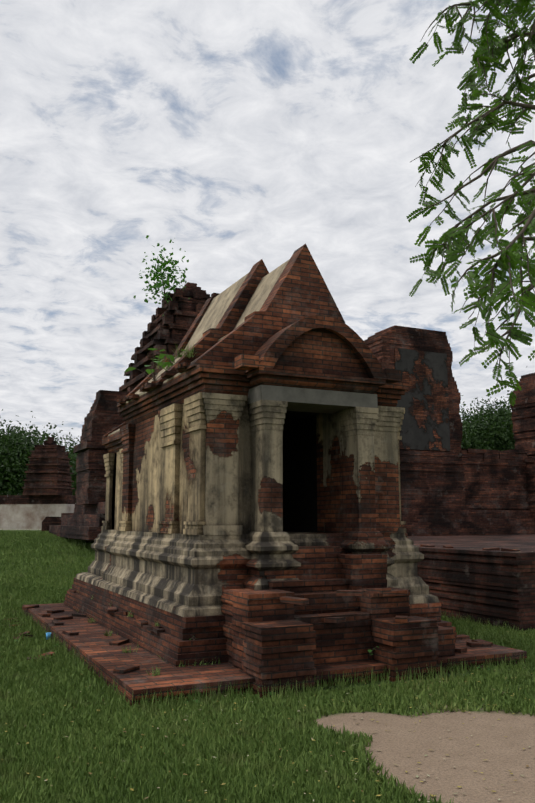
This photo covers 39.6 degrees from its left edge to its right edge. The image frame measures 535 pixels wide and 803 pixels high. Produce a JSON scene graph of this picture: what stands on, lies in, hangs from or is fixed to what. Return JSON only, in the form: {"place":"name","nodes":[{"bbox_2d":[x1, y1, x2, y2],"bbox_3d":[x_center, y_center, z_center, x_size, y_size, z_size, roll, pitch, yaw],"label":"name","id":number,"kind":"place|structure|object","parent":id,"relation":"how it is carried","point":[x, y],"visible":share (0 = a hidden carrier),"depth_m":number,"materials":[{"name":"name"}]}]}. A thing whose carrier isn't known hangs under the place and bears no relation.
{"place":"outdoors","nodes":[
{"label":"outdoors","id":0,"kind":"place"},
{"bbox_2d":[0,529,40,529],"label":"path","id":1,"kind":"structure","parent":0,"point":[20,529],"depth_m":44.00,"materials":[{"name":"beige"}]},
{"bbox_2d":[88,529,428,605],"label":"base molding","id":2,"kind":"structure","parent":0,"point":[193,570],"depth_m":10.26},
{"bbox_2d":[202,392,403,534],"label":"pilasters","id":3,"kind":"object","parent":2,"relation":"on","point":[244,470],"visible":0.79,"depth_m":9.98,"materials":[{"name":"grey paint"}]},
{"bbox_2d":[248,385,377,413],"bbox_3d":[0.575,-0.009,10.432,1.800,0.200,0.750,4,-10,-25],"label":"door lintel","id":4,"kind":"structure","parent":3,"relation":"attached to","point":[314,400],"depth_m":10.11,"materials":[{"name":"grey stone"}]},
{"bbox_2d":[0,529,534,802],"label":"grass","id":5,"kind":"structure","parent":0,"point":[104,746],"depth_m":6.63,"materials":[{"name":"green plant"}]},
{"bbox_2d":[0,530,534,802],"bbox_3d":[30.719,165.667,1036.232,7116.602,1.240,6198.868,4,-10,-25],"label":"ground","id":6,"kind":"structure","parent":0,"point":[495,756],"depth_m":6.08,"materials":[{"name":"beige sand"}]},
{"bbox_2d":[0,504,74,528],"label":"low wall","id":7,"kind":"structure","parent":6,"relation":"on","point":[22,516],"depth_m":45.76,"materials":[{"name":"grey concrete"}]},
{"bbox_2d":[0,437,75,516],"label":"brick stupa","id":8,"kind":"object","parent":6,"relation":"on","point":[47,480],"visible":0.79,"depth_m":45.81,"materials":[{"name":"brown brick"}]},
{"bbox_2d":[0,409,76,494],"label":"tree","id":9,"kind":"object","parent":6,"relation":"on","point":[15,449],"visible":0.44,"depth_m":64.16,"materials":[{"name":"green plant"}]},
{"bbox_2d":[46,632,50,639],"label":"litter","id":10,"kind":"object","parent":6,"relation":"on","point":[47,634],"visible":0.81,"depth_m":11.43,"materials":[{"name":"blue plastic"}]},
{"bbox_2d":[41,517,61,530],"bbox_3d":[-10.406,5.983,36.168,1.000,0.750,0.500,0,-9,2],"label":"lawn stone","id":11,"kind":"object","parent":6,"relation":"on","point":[47,522],"visible":0.54,"depth_m":35.94,"materials":[{"name":"brick"}]},
{"bbox_2d":[57,434,79,494],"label":"tree","id":12,"kind":"object","parent":6,"relation":"on","point":[74,455],"visible":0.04,"depth_m":73.50,"materials":[{"name":"green plant"}]},
{"bbox_2d":[49,282,218,539],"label":"prang","id":13,"kind":"structure","parent":6,"relation":"on","point":[169,324],"depth_m":27.89,"materials":[{"name":"brick"}]},
{"bbox_2d":[133,235,189,308],"bbox_3d":[-4.065,-4.865,29.511,2.204,3.288,2.288,4,-10,-25],"label":"small tree","id":14,"kind":"object","parent":13,"relation":"attached to","point":[156,285],"depth_m":29.48,"materials":[{"name":"green plant"}]},
{"bbox_2d":[102,392,406,534],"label":"shrine walls","id":15,"kind":"structure","parent":6,"relation":"on","point":[155,472],"depth_m":11.15,"materials":[{"name":"beige paint"}]},
{"bbox_2d":[77,344,198,675],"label":"tufts","id":16,"kind":"object","parent":15,"relation":"on","point":[106,633],"visible":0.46,"depth_m":11.32,"materials":[{"name":"green plant"}]},
{"bbox_2d":[125,348,174,380],"bbox_3d":[-1.722,-0.567,11.940,0.957,0.486,0.987,4,-10,-25],"label":"plant","id":17,"kind":"object","parent":15,"relation":"on","point":[148,371],"depth_m":12.08,"materials":[{"name":"green plant"}]},
{"bbox_2d":[159,349,185,366],"bbox_3d":[-1.525,-0.681,11.732,0.436,0.245,0.419,4,-10,-25],"label":"plant","id":18,"kind":"object","parent":15,"relation":"attached to","point":[167,363],"depth_m":11.72,"materials":[{"name":"green plant"}]},
{"bbox_2d":[108,259,289,435],"bbox_3d":[-1.028,-0.838,13.184,2.635,2.540,5.300,4,-10,-25],"label":"roof plaster","id":19,"kind":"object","parent":15,"relation":"on","point":[217,309],"depth_m":12.73,"materials":[{"name":"beige paint"}]},
{"bbox_2d":[103,244,400,437],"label":"shrine gables","id":20,"kind":"object","parent":15,"relation":"on","point":[296,322],"visible":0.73,"depth_m":10.39,"materials":[{"name":"brown brick"}]},
{"bbox_2d":[102,364,408,452],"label":"cornice","id":21,"kind":"structure","parent":15,"relation":"on","point":[179,389],"depth_m":10.23,"materials":[{"name":"brown brick"}]},
{"bbox_2d":[3,362,519,673],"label":"loose bricks","id":22,"kind":"object","parent":6,"relation":"on","point":[147,387],"visible":0.4,"depth_m":10.07,"materials":[{"name":"brown brick"}]},
{"bbox_2d":[0,546,534,801],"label":"fallen leaves","id":23,"kind":"object","parent":6,"relation":"on","point":[417,776],"visible":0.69,"depth_m":5.86,"materials":[{"name":"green plant"}]},
{"bbox_2d":[23,578,526,705],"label":"shrine brick tiers","id":24,"kind":"object","parent":6,"relation":"on","point":[173,646],"visible":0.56,"depth_m":9.13,"materials":[{"name":"brown brick"}]},
{"bbox_2d":[75,572,438,616],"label":"plinth molding","id":25,"kind":"structure","parent":24,"relation":"on","point":[176,608],"depth_m":10.37,"materials":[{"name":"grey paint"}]},
{"bbox_2d":[16,603,534,709],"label":"edge grass","id":26,"kind":"structure","parent":6,"relation":"on","point":[325,684],"depth_m":8.53,"materials":[{"name":"green plant"}]},
{"bbox_2d":[221,546,454,697],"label":"entrance steps","id":27,"kind":"structure","parent":6,"relation":"on","point":[272,640],"depth_m":8.84,"materials":[{"name":"brown brick"}]},
{"bbox_2d":[408,534,534,630],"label":"brick platform","id":28,"kind":"structure","parent":6,"relation":"on","point":[467,577],"depth_m":13.47,"materials":[{"name":"brick"}]},
{"bbox_2d":[459,390,514,450],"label":"bush","id":29,"kind":"object","parent":6,"relation":"on","point":[480,431],"visible":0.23,"depth_m":70.26,"materials":[{"name":"green plant"}]},
{"bbox_2d":[0,0,534,450],"label":"sky","id":30,"kind":"structure","parent":0,"point":[238,134],"materials":[{"name":"white"}]},
{"bbox_2d":[242,531,397,589],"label":"shrine pier pedestals","id":31,"kind":"object","parent":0,"point":[271,550],"visible":0.67,"depth_m":9.46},
{"bbox_2d":[364,325,534,535],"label":"vihara walls","id":32,"kind":"structure","parent":0,"point":[456,490],"depth_m":27.32,"materials":[{"name":"brown brick"}]},
{"bbox_2d":[394,348,449,450],"bbox_3d":[4.695,0.853,26.712,3.606,5.400,1.626,-2,-9,13],"label":"plaster patch","id":33,"kind":"object","parent":32,"relation":"attached to","point":[424,402],"visible":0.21,"depth_m":26.74,"materials":[{"name":"grey paint"}]},
{"bbox_2d":[406,0,534,405],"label":"tree","id":34,"kind":"object","parent":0,"point":[515,262],"depth_m":4.76,"materials":[{"name":"green plant"}]}
]}

